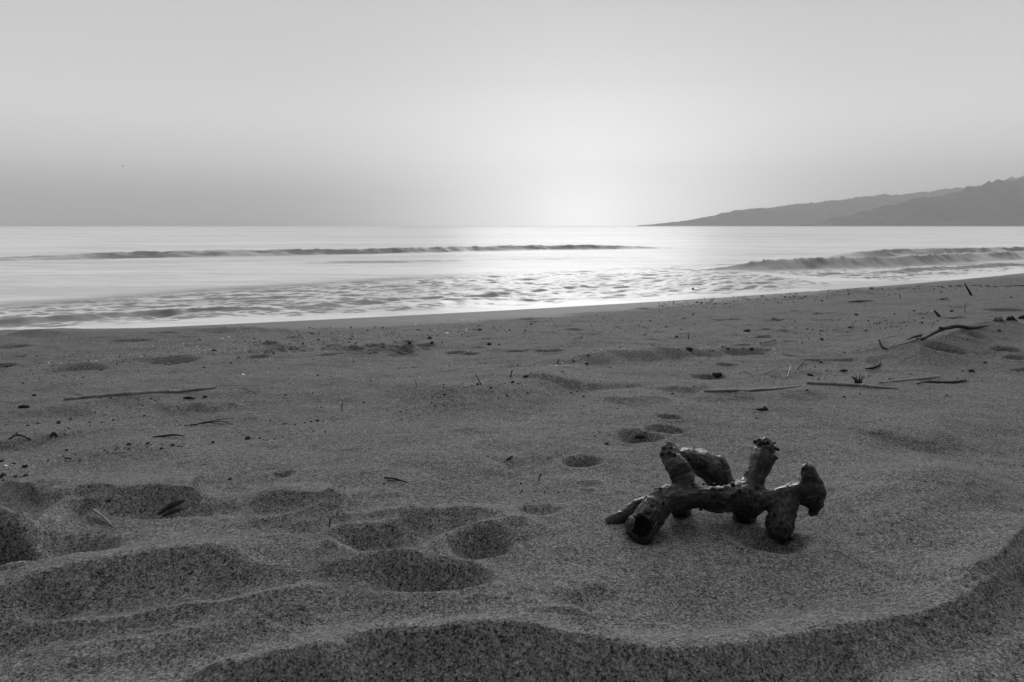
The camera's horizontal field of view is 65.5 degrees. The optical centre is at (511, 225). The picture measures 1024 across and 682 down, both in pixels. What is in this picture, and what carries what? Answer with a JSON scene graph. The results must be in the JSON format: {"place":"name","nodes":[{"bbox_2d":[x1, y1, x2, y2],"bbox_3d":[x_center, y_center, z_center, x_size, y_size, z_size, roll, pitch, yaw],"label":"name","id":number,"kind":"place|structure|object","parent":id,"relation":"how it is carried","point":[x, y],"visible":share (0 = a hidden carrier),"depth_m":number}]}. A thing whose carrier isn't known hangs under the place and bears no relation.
{"place":"outdoors","nodes":[
{"label":"outdoors","id":0,"kind":"place"},
{"bbox_2d":[92,509,113,526],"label":"dry grass","id":1,"kind":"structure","parent":0,"point":[100,515],"depth_m":2.14},
{"bbox_2d":[0,273,1023,681],"bbox_3d":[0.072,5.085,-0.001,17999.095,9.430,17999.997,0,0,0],"label":"sand","id":2,"kind":"structure","parent":0,"point":[458,557],"depth_m":2.29},
{"bbox_2d":[9,431,30,439],"bbox_3d":[-1.905,0.817,3.083,0.087,0.027,0.037,0,0,26],"label":"twig","id":3,"kind":"object","parent":2,"relation":"on","point":[16,434],"visible":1,"depth_m":3.09},
{"bbox_2d":[18,405,29,407],"bbox_3d":[-2.334,0.865,3.811,0.056,0.018,0.019,0,0,11],"label":"stick","id":4,"kind":"object","parent":2,"relation":"on","point":[23,406],"visible":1,"depth_m":3.81},
{"bbox_2d":[64,384,252,399],"bbox_3d":[-1.891,0.853,4.197,1.172,0.057,0.487,0,0,0],"label":"reed pole","id":5,"kind":"object","parent":2,"relation":"on","point":[132,393],"visible":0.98,"depth_m":4.01},
{"bbox_2d":[153,434,183,436],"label":"twig","id":6,"kind":"object","parent":2,"relation":"on","point":[167,435],"visible":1,"depth_m":3.16},
{"bbox_2d":[158,499,186,516],"bbox_3d":[-0.962,0.806,2.269,0.086,0.040,0.036,0,0,-24],"label":"buried wood","id":7,"kind":"object","parent":2,"relation":"on","point":[170,505],"visible":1,"depth_m":2.26},
{"bbox_2d":[184,418,232,425],"bbox_3d":[-1.312,0.858,3.454,0.203,0.019,0.089,0,0,-23],"label":"grass strand","id":8,"kind":"object","parent":2,"relation":"on","point":[212,421],"depth_m":3.46},
{"bbox_2d":[384,477,407,482],"bbox_3d":[-0.361,0.790,2.480,0.089,0.007,0.020,0,0,19],"label":"twig","id":9,"kind":"object","parent":2,"relation":"on","point":[394,479],"visible":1,"depth_m":2.48},
{"bbox_2d":[3,308,936,470],"bbox_3d":[-5.091,2.114,20.282,13.332,2.736,35.585,0,0,-33],"label":"shell grit","id":10,"kind":"object","parent":2,"relation":"on","point":[308,349],"visible":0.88,"depth_m":6.04},
{"bbox_2d":[635,434,644,438],"bbox_3d":[0.496,0.817,3.086,0.039,0.018,0.018,0,0,0],"label":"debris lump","id":11,"kind":"object","parent":2,"relation":"on","point":[639,436],"visible":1,"depth_m":3.08},
{"bbox_2d":[605,437,826,544],"bbox_3d":[0.516,0.708,2.143,0.528,0.263,0.406,0,0,-26],"label":"driftwood","id":12,"kind":"object","parent":2,"relation":"on","point":[747,497],"visible":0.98,"depth_m":2.08},
{"bbox_2d":[712,372,721,377],"bbox_3d":[1.168,0.848,4.534,0.058,0.035,0.034,0,0,44],"label":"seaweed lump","id":13,"kind":"object","parent":2,"relation":"on","point":[717,374],"visible":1,"depth_m":4.52},
{"bbox_2d":[704,386,799,391],"bbox_3d":[1.209,0.797,3.895,0.557,0.034,0.103,0,0,-17],"label":"reed stalk","id":14,"kind":"object","parent":2,"relation":"on","point":[735,390],"visible":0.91,"depth_m":3.87},
{"bbox_2d":[755,406,768,410],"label":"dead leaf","id":15,"kind":"object","parent":2,"relation":"on","point":[762,408],"visible":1,"depth_m":3.47},
{"bbox_2d":[760,339,776,343],"bbox_3d":[1.950,0.875,6.046,0.020,0.025,0.344,0,0,38],"label":"stick","id":16,"kind":"object","parent":2,"relation":"on","point":[767,341],"visible":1,"depth_m":6.02},
{"bbox_2d":[807,381,897,388],"bbox_3d":[1.730,0.811,4.056,0.426,0.025,0.051,0,0,21],"label":"reed stalk","id":17,"kind":"object","parent":2,"relation":"on","point":[846,384],"visible":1,"depth_m":4.07},
{"bbox_2d":[851,373,865,383],"bbox_3d":[1.784,0.790,4.102,0.080,0.063,0.036,0,0,0],"label":"grass tuft","id":18,"kind":"object","parent":2,"relation":"on","point":[859,381],"visible":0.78,"depth_m":4.10},
{"bbox_2d":[848,300,873,301],"bbox_3d":[5.265,1.116,11.849,0.747,0.064,0.175,0,0,-38],"label":"stick","id":19,"kind":"object","parent":2,"relation":"on","point":[861,301],"visible":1,"depth_m":11.66},
{"bbox_2d":[865,361,880,368],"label":"twig","id":20,"kind":"object","parent":2,"relation":"on","point":[876,365],"visible":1,"depth_m":4.63},
{"bbox_2d":[878,339,887,349],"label":"twig","id":21,"kind":"object","parent":2,"relation":"on","point":[881,346],"visible":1,"depth_m":5.17},
{"bbox_2d":[889,336,924,347],"bbox_3d":[2.632,0.761,5.243,0.460,0.049,0.068,0,0,-37],"label":"stick","id":22,"kind":"object","parent":2,"relation":"on","point":[913,340],"visible":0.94,"depth_m":5.17},
{"bbox_2d":[879,375,939,382],"bbox_3d":[2.114,0.821,4.237,0.501,0.030,0.022,0,0,-28],"label":"reed stalk","id":23,"kind":"object","parent":2,"relation":"on","point":[927,377],"visible":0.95,"depth_m":4.26},
{"bbox_2d":[907,334,921,339],"bbox_3d":[2.667,0.733,5.246,0.187,0.032,0.050,0,0,-39],"label":"bark strip","id":24,"kind":"object","parent":2,"relation":"on","point":[918,335],"visible":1,"depth_m":5.22},
{"bbox_2d":[917,378,965,383],"bbox_3d":[2.278,0.822,4.198,0.420,0.022,0.068,0,0,-24],"label":"reed stalk","id":25,"kind":"object","parent":2,"relation":"on","point":[959,381],"visible":0.97,"depth_m":4.17},
{"bbox_2d":[921,324,988,340],"bbox_3d":[3.076,0.721,5.523,0.928,0.074,0.027,0,0,-35],"label":"dead branch","id":26,"kind":"object","parent":2,"relation":"on","point":[942,329],"visible":1,"depth_m":5.47},
{"bbox_2d":[992,316,1004,320],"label":"debris clump","id":27,"kind":"object","parent":2,"relation":"on","point":[999,318],"visible":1,"depth_m":6.09},
{"bbox_2d":[1006,316,1017,320],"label":"debris clump","id":28,"kind":"object","parent":2,"relation":"on","point":[1011,318],"visible":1,"depth_m":6.15},
{"bbox_2d":[0,226,1023,329],"bbox_3d":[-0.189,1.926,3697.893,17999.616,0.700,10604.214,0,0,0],"label":"water","id":29,"kind":"structure","parent":0,"point":[89,277],"depth_m":41.84},
{"bbox_2d":[0,0,1023,225],"label":"sky","id":30,"kind":"structure","parent":0,"point":[213,112]},
{"bbox_2d":[765,365,790,378],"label":"dry grass","id":31,"kind":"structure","parent":0,"point":[779,367],"depth_m":4.53},
{"bbox_2d":[638,176,1023,225],"bbox_3d":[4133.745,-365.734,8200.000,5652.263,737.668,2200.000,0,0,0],"label":"hills","id":32,"kind":"structure","parent":0,"point":[799,214],"depth_m":8011.75},
{"bbox_2d":[797,178,1023,225],"bbox_3d":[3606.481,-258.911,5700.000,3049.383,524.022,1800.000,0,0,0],"label":"hills","id":33,"kind":"structure","parent":0,"point":[997,202],"depth_m":5529.01}
]}

